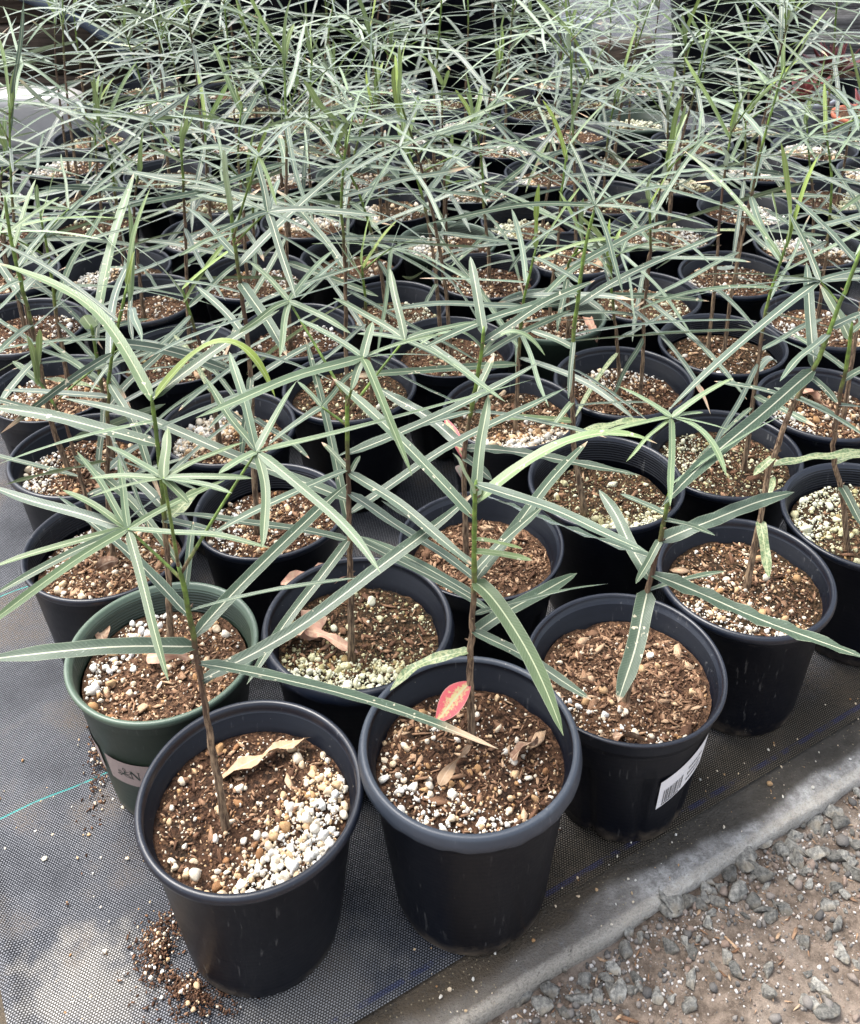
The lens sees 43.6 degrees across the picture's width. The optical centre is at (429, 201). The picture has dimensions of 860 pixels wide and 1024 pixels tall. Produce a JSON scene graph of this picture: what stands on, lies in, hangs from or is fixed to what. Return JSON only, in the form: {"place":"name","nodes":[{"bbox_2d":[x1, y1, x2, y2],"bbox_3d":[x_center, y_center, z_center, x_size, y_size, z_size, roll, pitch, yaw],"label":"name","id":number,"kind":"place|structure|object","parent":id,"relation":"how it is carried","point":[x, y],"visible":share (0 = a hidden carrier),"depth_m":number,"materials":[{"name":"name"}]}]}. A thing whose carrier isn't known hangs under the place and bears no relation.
{"place":"outdoors","nodes":[
{"label":"outdoors","id":0,"kind":"place"},
{"bbox_2d":[590,36,655,90],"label":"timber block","id":1,"kind":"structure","parent":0,"point":[617,53],"depth_m":2.93,"materials":[{"name":"wood"}]},
{"bbox_2d":[486,787,859,1023],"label":"ground","id":2,"kind":"structure","parent":0,"point":[724,1010],"depth_m":0.85,"materials":[{"name":"grey gravel"}]},
{"bbox_2d":[0,0,859,1023],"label":"ground cloth","id":3,"kind":"object","parent":2,"relation":"on","point":[370,962],"visible":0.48,"depth_m":0.93,"materials":[{"name":"grey fabric"}]},
{"bbox_2d":[0,20,84,214],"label":"potted seedling","id":4,"kind":"object","parent":3,"relation":"on","point":[25,189],"visible":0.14,"depth_m":2.00,"materials":[{"name":"green plant"}]},
{"bbox_2d":[0,86,93,148],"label":"plastic bag","id":5,"kind":"object","parent":3,"relation":"on","point":[24,111],"visible":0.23,"depth_m":2.65,"materials":[{"name":"white plastic"}]},
{"bbox_2d":[0,114,119,304],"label":"potted seedling","id":6,"kind":"object","parent":3,"relation":"on","point":[30,292],"visible":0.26,"depth_m":1.67,"materials":[{"name":"green plant"}]},
{"bbox_2d":[0,0,148,216],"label":"potted seedling","id":7,"kind":"object","parent":3,"relation":"on","point":[83,168],"visible":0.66,"depth_m":2.14,"materials":[{"name":"green plant"}]},
{"bbox_2d":[0,0,151,119],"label":"plant","id":8,"kind":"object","parent":3,"relation":"on","point":[42,39],"depth_m":2.85,"materials":[{"name":"green plant"}]},
{"bbox_2d":[14,0,157,178],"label":"potted seedling","id":9,"kind":"object","parent":3,"relation":"on","point":[121,136],"visible":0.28,"depth_m":2.30,"materials":[{"name":"green plant"}]},
{"bbox_2d":[0,1,181,376],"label":"potted seedling","id":10,"kind":"object","parent":3,"relation":"on","point":[14,314],"visible":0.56,"depth_m":1.50,"materials":[{"name":"green plant"}]},
{"bbox_2d":[0,174,187,531],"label":"potted seedling","id":11,"kind":"object","parent":3,"relation":"on","point":[51,487],"visible":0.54,"depth_m":1.22,"materials":[{"name":"green plant"}]},
{"bbox_2d":[0,0,189,216],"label":"potted seedling","id":12,"kind":"object","parent":3,"relation":"on","point":[81,193],"visible":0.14,"depth_m":1.93,"materials":[{"name":"green plant"}]},
{"bbox_2d":[0,52,200,301],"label":"potted seedling","id":13,"kind":"object","parent":3,"relation":"on","point":[83,230],"visible":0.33,"depth_m":1.81,"materials":[{"name":"green plant"}]},
{"bbox_2d":[0,155,211,454],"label":"potted seedling","id":14,"kind":"object","parent":3,"relation":"on","point":[14,436],"visible":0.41,"depth_m":1.33,"materials":[{"name":"green plant"}]},
{"bbox_2d":[0,46,230,356],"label":"potted seedling","id":15,"kind":"object","parent":3,"relation":"on","point":[86,271],"visible":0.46,"depth_m":1.62,"materials":[{"name":"green plant"}]},
{"bbox_2d":[23,0,217,200],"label":"potted seedling","id":16,"kind":"object","parent":3,"relation":"on","point":[176,139],"visible":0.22,"depth_m":2.17,"materials":[{"name":"green plant"}]},
{"bbox_2d":[0,189,244,663],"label":"potted seedling","id":17,"kind":"object","parent":3,"relation":"on","point":[72,601],"visible":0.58,"depth_m":1.06,"materials":[{"name":"green plant"}]},
{"bbox_2d":[0,263,278,814],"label":"potted seedling","id":18,"kind":"object","parent":3,"relation":"on","point":[139,712],"visible":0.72,"depth_m":0.94,"materials":[{"name":"green plant"}]},
{"bbox_2d":[28,131,259,408],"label":"potted seedling","id":19,"kind":"object","parent":3,"relation":"on","point":[156,310],"visible":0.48,"depth_m":1.55,"materials":[{"name":"green plant"}]},
{"bbox_2d":[103,903,185,1023],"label":"spilled soil","id":20,"kind":"structure","parent":3,"relation":"on","point":[158,946],"depth_m":0.85,"materials":[{"name":"brown soil"}]},
{"bbox_2d":[66,0,238,252],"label":"potted seedling","id":21,"kind":"object","parent":3,"relation":"on","point":[155,228],"visible":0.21,"depth_m":2.05,"materials":[{"name":"green plant"}]},
{"bbox_2d":[87,0,226,138],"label":"potted seedling","id":22,"kind":"object","parent":3,"relation":"on","point":[134,85],"visible":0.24,"depth_m":2.69,"materials":[{"name":"green plant"}]},
{"bbox_2d":[35,65,299,464],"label":"potted seedling","id":23,"kind":"object","parent":3,"relation":"on","point":[186,385],"visible":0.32,"depth_m":1.39,"materials":[{"name":"green plant"}]},
{"bbox_2d":[99,1,243,136],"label":"potted seedling","id":24,"kind":"object","parent":3,"relation":"on","point":[190,102],"visible":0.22,"depth_m":2.52,"materials":[{"name":"green plant"}]},
{"bbox_2d":[95,0,258,160],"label":"potted seedling","id":25,"kind":"object","parent":3,"relation":"on","point":[173,128],"visible":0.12,"depth_m":2.35,"materials":[{"name":"green plant"}]},
{"bbox_2d":[138,0,232,111],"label":"pot","id":26,"kind":"object","parent":3,"relation":"on","point":[203,38],"visible":0.24,"depth_m":2.76,"materials":[{"name":"black plastic"}]},
{"bbox_2d":[79,0,293,225],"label":"potted seedling","id":27,"kind":"object","parent":3,"relation":"on","point":[178,217],"visible":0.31,"depth_m":1.89,"materials":[{"name":"green plant"}]},
{"bbox_2d":[133,947,260,1023],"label":"spilled soil","id":28,"kind":"structure","parent":3,"relation":"on","point":[188,989],"depth_m":0.82,"materials":[{"name":"brown soil"}]},
{"bbox_2d":[31,236,376,555],"bbox_3d":[-0.227,0.202,1.260,0.379,0.427,0.284,-20,28,-39],"label":"potted seedling","id":29,"kind":"object","parent":3,"relation":"on","point":[266,404],"visible":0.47,"depth_m":1.26,"materials":[{"name":"green plant"}]},
{"bbox_2d":[82,59,328,322],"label":"potted seedling","id":30,"kind":"object","parent":3,"relation":"on","point":[195,224],"visible":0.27,"depth_m":1.78,"materials":[{"name":"green plant"}]},
{"bbox_2d":[143,0,299,180],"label":"potted seedling","id":31,"kind":"object","parent":3,"relation":"on","point":[235,129],"visible":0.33,"depth_m":2.22,"materials":[{"name":"green plant"}]},
{"bbox_2d":[186,0,329,130],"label":"potted seedling","id":32,"kind":"object","parent":3,"relation":"on","point":[252,118],"visible":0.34,"depth_m":2.44,"materials":[{"name":"green plant"}]},
{"bbox_2d":[0,352,525,997],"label":"potted seedling","id":33,"kind":"object","parent":3,"relation":"on","point":[246,868],"visible":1,"depth_m":0.79,"materials":[{"name":"green plant"}]},
{"bbox_2d":[159,13,369,251],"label":"potted seedling","id":34,"kind":"object","parent":3,"relation":"on","point":[293,188],"visible":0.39,"depth_m":2.05,"materials":[{"name":"green plant"}]},
{"bbox_2d":[150,114,379,641],"bbox_3d":[-0.145,0.176,1.078,0.211,0.607,0.365,-1,22,0],"label":"potted seedling","id":35,"kind":"object","parent":3,"relation":"on","point":[230,562],"visible":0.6,"depth_m":1.08,"materials":[{"name":"green plant"}]},
{"bbox_2d":[142,43,393,379],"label":"potted seedling","id":36,"kind":"object","parent":3,"relation":"on","point":[230,302],"visible":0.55,"depth_m":1.61,"materials":[{"name":"green plant"}]},
{"bbox_2d":[240,0,327,111],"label":"pot","id":37,"kind":"object","parent":3,"relation":"on","point":[319,8],"visible":0.3,"depth_m":2.78,"materials":[{"name":"black plastic"}]},
{"bbox_2d":[119,0,451,445],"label":"potted seedling","id":38,"kind":"object","parent":3,"relation":"on","point":[326,345],"visible":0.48,"depth_m":1.44,"materials":[{"name":"green plant"}]},
{"bbox_2d":[240,0,364,160],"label":"potted seedling","id":39,"kind":"object","parent":3,"relation":"on","point":[280,71],"visible":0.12,"depth_m":2.37,"materials":[{"name":"green plant"}]},
{"bbox_2d":[64,251,564,796],"bbox_3d":[-0.102,0.300,0.903,0.464,0.504,0.348,-1,22,0],"label":"potted seedling","id":40,"kind":"object","parent":3,"relation":"on","point":[392,621],"visible":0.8,"depth_m":0.93,"materials":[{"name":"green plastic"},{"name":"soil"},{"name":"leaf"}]},
{"bbox_2d":[212,0,437,198],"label":"potted seedling","id":41,"kind":"object","parent":3,"relation":"on","point":[317,140],"visible":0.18,"depth_m":2.16,"materials":[{"name":"green plant"}]},
{"bbox_2d":[218,21,452,302],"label":"potted seedling","id":42,"kind":"object","parent":3,"relation":"on","point":[303,238],"visible":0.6,"depth_m":1.80,"materials":[{"name":"green plant"}]},
{"bbox_2d":[199,80,482,512],"bbox_3d":[-0.085,0.098,1.320,0.328,0.570,0.350,-1,22,0],"label":"potted seedling","id":43,"kind":"object","parent":3,"relation":"on","point":[381,464],"visible":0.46,"depth_m":1.31,"materials":[{"name":"green plant"}]},
{"bbox_2d":[244,18,444,233],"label":"potted seedling","id":44,"kind":"object","parent":3,"relation":"on","point":[365,176],"visible":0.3,"depth_m":2.02,"materials":[{"name":"green plant"}]},
{"bbox_2d":[247,20,487,306],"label":"potted seedling","id":45,"kind":"object","parent":3,"relation":"on","point":[327,296],"visible":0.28,"depth_m":1.69,"materials":[{"name":"green plant"}]},
{"bbox_2d":[314,0,431,160],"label":"potted seedling","id":46,"kind":"object","parent":3,"relation":"on","point":[385,111],"visible":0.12,"depth_m":2.41,"materials":[{"name":"green plant"}]},
{"bbox_2d":[257,0,490,280],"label":"potted seedling","id":47,"kind":"object","parent":3,"relation":"on","point":[390,209],"visible":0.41,"depth_m":1.86,"materials":[{"name":"green plant"}]},
{"bbox_2d":[335,0,426,92],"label":"pot","id":48,"kind":"object","parent":3,"relation":"on","point":[360,57],"visible":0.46,"depth_m":2.77,"materials":[{"name":"black plastic"}]},
{"bbox_2d":[293,111,499,355],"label":"potted seedling","id":49,"kind":"object","parent":3,"relation":"on","point":[410,292],"visible":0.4,"depth_m":1.59,"materials":[{"name":"green plant"}]},
{"bbox_2d":[293,6,500,187],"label":"potted seedling","id":50,"kind":"object","parent":3,"relation":"on","point":[393,131],"visible":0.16,"depth_m":2.21,"materials":[{"name":"green plant"}]},
{"bbox_2d":[265,34,551,459],"bbox_3d":[0.007,0.066,1.381,0.380,0.581,0.403,-14,25,-28],"label":"potted seedling","id":51,"kind":"object","parent":3,"relation":"on","point":[427,439],"visible":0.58,"depth_m":1.41,"materials":[{"name":"green plant"}]},
{"bbox_2d":[351,0,500,220],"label":"potted seedling","id":52,"kind":"object","parent":3,"relation":"on","point":[431,157],"visible":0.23,"depth_m":2.09,"materials":[{"name":"green plant"}]},
{"bbox_2d":[372,0,489,124],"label":"potted seedling","id":53,"kind":"object","parent":3,"relation":"on","point":[454,105],"visible":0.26,"depth_m":2.45,"materials":[{"name":"green plant"}]},
{"bbox_2d":[322,51,560,286],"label":"potted seedling","id":54,"kind":"object","parent":3,"relation":"on","point":[414,273],"visible":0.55,"depth_m":1.75,"materials":[{"name":"green plant"}]},
{"bbox_2d":[434,0,521,92],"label":"pot","id":55,"kind":"object","parent":3,"relation":"on","point":[452,83],"visible":0.34,"depth_m":2.79,"materials":[{"name":"black plastic"}]},
{"bbox_2d":[418,0,551,144],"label":"potted seedling","id":56,"kind":"object","parent":3,"relation":"on","point":[462,134],"visible":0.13,"depth_m":2.34,"materials":[{"name":"green plant"}]},
{"bbox_2d":[339,257,637,669],"bbox_3d":[0.057,0.257,1.114,0.282,0.423,0.299,-1,22,0],"label":"potted seedling","id":57,"kind":"object","parent":3,"relation":"on","point":[540,541],"visible":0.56,"depth_m":1.06,"materials":[{"name":"green plant"}]},
{"bbox_2d":[350,184,633,495],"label":"potted seedling","id":58,"kind":"object","parent":3,"relation":"on","point":[530,435],"visible":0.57,"depth_m":1.25,"materials":[{"name":"green plant"}]},
{"bbox_2d":[399,15,584,225],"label":"potted seedling","id":59,"kind":"object","parent":3,"relation":"on","point":[474,206],"visible":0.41,"depth_m":1.94,"materials":[{"name":"green plant"}]},
{"bbox_2d":[332,378,654,955],"bbox_3d":[0.056,0.330,0.837,0.235,0.493,0.235,-4,22,-7],"label":"potted seedling","id":60,"kind":"object","parent":3,"relation":"on","point":[470,844],"visible":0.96,"depth_m":0.83,"materials":[{"name":"black plastic"}]},
{"bbox_2d":[411,62,576,325],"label":"potted seedling","id":61,"kind":"object","parent":3,"relation":"on","point":[496,291],"visible":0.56,"depth_m":1.62,"materials":[{"name":"green plant"}]},
{"bbox_2d":[423,0,581,113],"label":"potted seedling","id":62,"kind":"object","parent":3,"relation":"on","point":[531,93],"visible":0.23,"depth_m":2.58,"materials":[{"name":"green plant"}]},
{"bbox_2d":[430,0,599,174],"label":"potted seedling","id":63,"kind":"object","parent":3,"relation":"on","point":[495,166],"visible":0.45,"depth_m":2.16,"materials":[{"name":"green plant"}]},
{"bbox_2d":[449,0,614,135],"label":"potted seedling","id":64,"kind":"object","parent":3,"relation":"on","point":[516,117],"visible":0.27,"depth_m":2.41,"materials":[{"name":"green plant"}]},
{"bbox_2d":[514,0,558,83],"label":"pot","id":65,"kind":"object","parent":3,"relation":"on","point":[524,43],"visible":0.04,"depth_m":3.06,"materials":[{"name":"black plastic"}]},
{"bbox_2d":[485,0,625,102],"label":"potted seedling","id":66,"kind":"object","parent":3,"relation":"on","point":[548,96],"visible":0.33,"depth_m":2.62,"materials":[{"name":"green plant"}]},
{"bbox_2d":[446,0,670,291],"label":"potted seedling","id":67,"kind":"object","parent":3,"relation":"on","point":[591,272],"visible":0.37,"depth_m":1.65,"materials":[{"name":"green plant"}]},
{"bbox_2d":[425,86,706,381],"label":"potted seedling","id":68,"kind":"object","parent":3,"relation":"on","point":[556,353],"visible":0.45,"depth_m":1.47,"materials":[{"name":"black plastic"},{"name":"leaf"},{"name":"bark soil"}]},
{"bbox_2d":[487,0,661,158],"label":"potted seedling","id":69,"kind":"object","parent":3,"relation":"on","point":[587,136],"visible":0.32,"depth_m":2.24,"materials":[{"name":"green plant"}]},
{"bbox_2d":[497,0,654,209],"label":"potted seedling","id":70,"kind":"object","parent":3,"relation":"on","point":[542,181],"visible":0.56,"depth_m":2.03,"materials":[{"name":"green plant"}]},
{"bbox_2d":[473,0,693,256],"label":"potted seedling","id":71,"kind":"object","parent":3,"relation":"on","point":[504,218],"visible":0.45,"depth_m":1.84,"materials":[{"name":"green plant"}]},
{"bbox_2d":[418,141,754,608],"bbox_3d":[0.159,0.210,1.115,0.339,0.505,0.210,-1,22,0],"label":"potted seedling","id":72,"kind":"object","parent":3,"relation":"on","point":[588,560],"visible":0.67,"depth_m":1.12,"materials":[{"name":"green plant"}]},
{"bbox_2d":[527,0,689,120],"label":"potted seedling","id":73,"kind":"object","parent":3,"relation":"on","point":[594,105],"visible":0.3,"depth_m":2.48,"materials":[{"name":"green plant"}]},
{"bbox_2d":[505,25,728,236],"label":"potted seedling","id":74,"kind":"object","parent":3,"relation":"on","point":[615,188],"visible":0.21,"depth_m":1.92,"materials":[{"name":"green plant"}]},
{"bbox_2d":[520,0,729,183],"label":"potted seedling","id":75,"kind":"object","parent":3,"relation":"on","point":[643,161],"visible":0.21,"depth_m":2.12,"materials":[{"name":"green plant"}]},
{"bbox_2d":[503,125,748,444],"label":"potted seedling","id":76,"kind":"object","parent":3,"relation":"on","point":[662,381],"visible":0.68,"depth_m":1.33,"materials":[{"name":"green plant"}]},
{"bbox_2d":[555,0,725,146],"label":"potted seedling","id":77,"kind":"object","parent":3,"relation":"on","point":[641,117],"visible":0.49,"depth_m":2.33,"materials":[{"name":"green plant"}]},
{"bbox_2d":[597,0,721,125],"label":"potted seedling","id":78,"kind":"object","parent":3,"relation":"on","point":[651,85],"visible":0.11,"depth_m":2.56,"materials":[{"name":"green plant"}]},
{"bbox_2d":[488,378,859,841],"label":"potted seedling","id":79,"kind":"object","parent":3,"relation":"on","point":[647,666],"visible":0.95,"depth_m":0.91,"materials":[{"name":"black plastic"}]},
{"bbox_2d":[581,0,781,217],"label":"potted seedling","id":80,"kind":"object","parent":3,"relation":"on","point":[684,204],"visible":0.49,"depth_m":1.96,"materials":[{"name":"green plant"}]},
{"bbox_2d":[548,97,825,354],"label":"potted seedling","id":81,"kind":"object","parent":3,"relation":"on","point":[682,307],"visible":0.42,"depth_m":1.54,"materials":[{"name":"green plant"}]},
{"bbox_2d":[548,0,831,277],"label":"potted seedling","id":82,"kind":"object","parent":3,"relation":"on","point":[670,267],"visible":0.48,"depth_m":1.74,"materials":[{"name":"green plant"}]},
{"bbox_2d":[616,5,805,165],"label":"potted seedling","id":83,"kind":"object","parent":3,"relation":"on","point":[701,149],"visible":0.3,"depth_m":2.15,"materials":[{"name":"green plant"}]},
{"bbox_2d":[568,143,859,527],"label":"potted seedling","id":84,"kind":"object","parent":3,"relation":"on","point":[712,488],"visible":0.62,"depth_m":1.21,"materials":[{"name":"green plant"}]},
{"bbox_2d":[587,1,859,414],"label":"potted seedling","id":85,"kind":"object","parent":3,"relation":"on","point":[739,364],"visible":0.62,"depth_m":1.39,"materials":[{"name":"green plant"}]},
{"bbox_2d":[625,59,831,321],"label":"potted seedling","id":86,"kind":"object","parent":3,"relation":"on","point":[749,302],"visible":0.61,"depth_m":1.62,"materials":[{"name":"green plant"}]},
{"bbox_2d":[670,0,813,115],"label":"pot","id":87,"kind":"object","parent":3,"relation":"on","point":[696,54],"visible":0.25,"depth_m":2.77,"materials":[{"name":"black plastic"}]},
{"bbox_2d":[651,0,859,254],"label":"potted seedling","id":88,"kind":"object","parent":3,"relation":"on","point":[726,239],"visible":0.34,"depth_m":1.80,"materials":[{"name":"green plant"}]},
{"bbox_2d":[656,197,859,736],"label":"potted seedling","id":89,"kind":"object","parent":3,"relation":"on","point":[773,571],"visible":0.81,"depth_m":1.01,"materials":[{"name":"green plant"}]},
{"bbox_2d":[666,2,850,153],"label":"potted seedling","id":90,"kind":"object","parent":3,"relation":"on","point":[757,119],"visible":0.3,"depth_m":2.27,"materials":[{"name":"green plant"}]},
{"bbox_2d":[687,0,859,198],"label":"potted seedling","id":91,"kind":"object","parent":3,"relation":"on","point":[762,185],"visible":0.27,"depth_m":2.00,"materials":[{"name":"green plant"}]},
{"bbox_2d":[688,39,859,517],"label":"potted seedling","id":92,"kind":"object","parent":3,"relation":"on","point":[806,438],"visible":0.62,"depth_m":1.29,"materials":[{"name":"green plant"}]},
{"bbox_2d":[691,83,859,377],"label":"potted seedling","id":93,"kind":"object","parent":3,"relation":"on","point":[836,348],"visible":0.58,"depth_m":1.47,"materials":[{"name":"green plant"}]},
{"bbox_2d":[697,55,859,296],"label":"potted seedling","id":94,"kind":"object","parent":3,"relation":"on","point":[840,258],"visible":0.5,"depth_m":1.71,"materials":[{"name":"green plant"}]},
{"bbox_2d":[728,43,859,241],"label":"potted seedling","id":95,"kind":"object","parent":3,"relation":"on","point":[839,201],"visible":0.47,"depth_m":1.90,"materials":[{"name":"green plant"}]},
{"bbox_2d":[759,0,859,177],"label":"potted seedling","id":96,"kind":"object","parent":3,"relation":"on","point":[821,169],"visible":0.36,"depth_m":2.12,"materials":[{"name":"green plant"}]},
{"bbox_2d":[774,286,859,666],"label":"potted seedling","id":97,"kind":"object","parent":3,"relation":"on","point":[820,507],"visible":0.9,"depth_m":1.09,"materials":[{"name":"black plastic"}]},
{"bbox_2d":[800,2,859,65],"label":"plank fence","id":98,"kind":"object","parent":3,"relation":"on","point":[845,19],"depth_m":3.22,"materials":[{"name":"grey wood"}]},
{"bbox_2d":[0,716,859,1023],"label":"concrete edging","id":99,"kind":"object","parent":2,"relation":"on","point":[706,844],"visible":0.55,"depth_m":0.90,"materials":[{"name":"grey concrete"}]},
{"bbox_2d":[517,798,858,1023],"bbox_3d":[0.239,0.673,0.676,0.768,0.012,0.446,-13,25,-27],"label":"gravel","id":100,"kind":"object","parent":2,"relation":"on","point":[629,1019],"visible":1,"depth_m":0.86,"materials":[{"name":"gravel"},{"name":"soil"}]},
{"bbox_2d":[771,70,835,134],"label":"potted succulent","id":101,"kind":"object","parent":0,"point":[818,108],"visible":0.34,"depth_m":2.65,"materials":[{"name":"green plant"}]},
{"bbox_2d":[798,40,859,115],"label":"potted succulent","id":102,"kind":"object","parent":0,"point":[849,89],"visible":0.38,"depth_m":2.83,"materials":[{"name":"green plant"}]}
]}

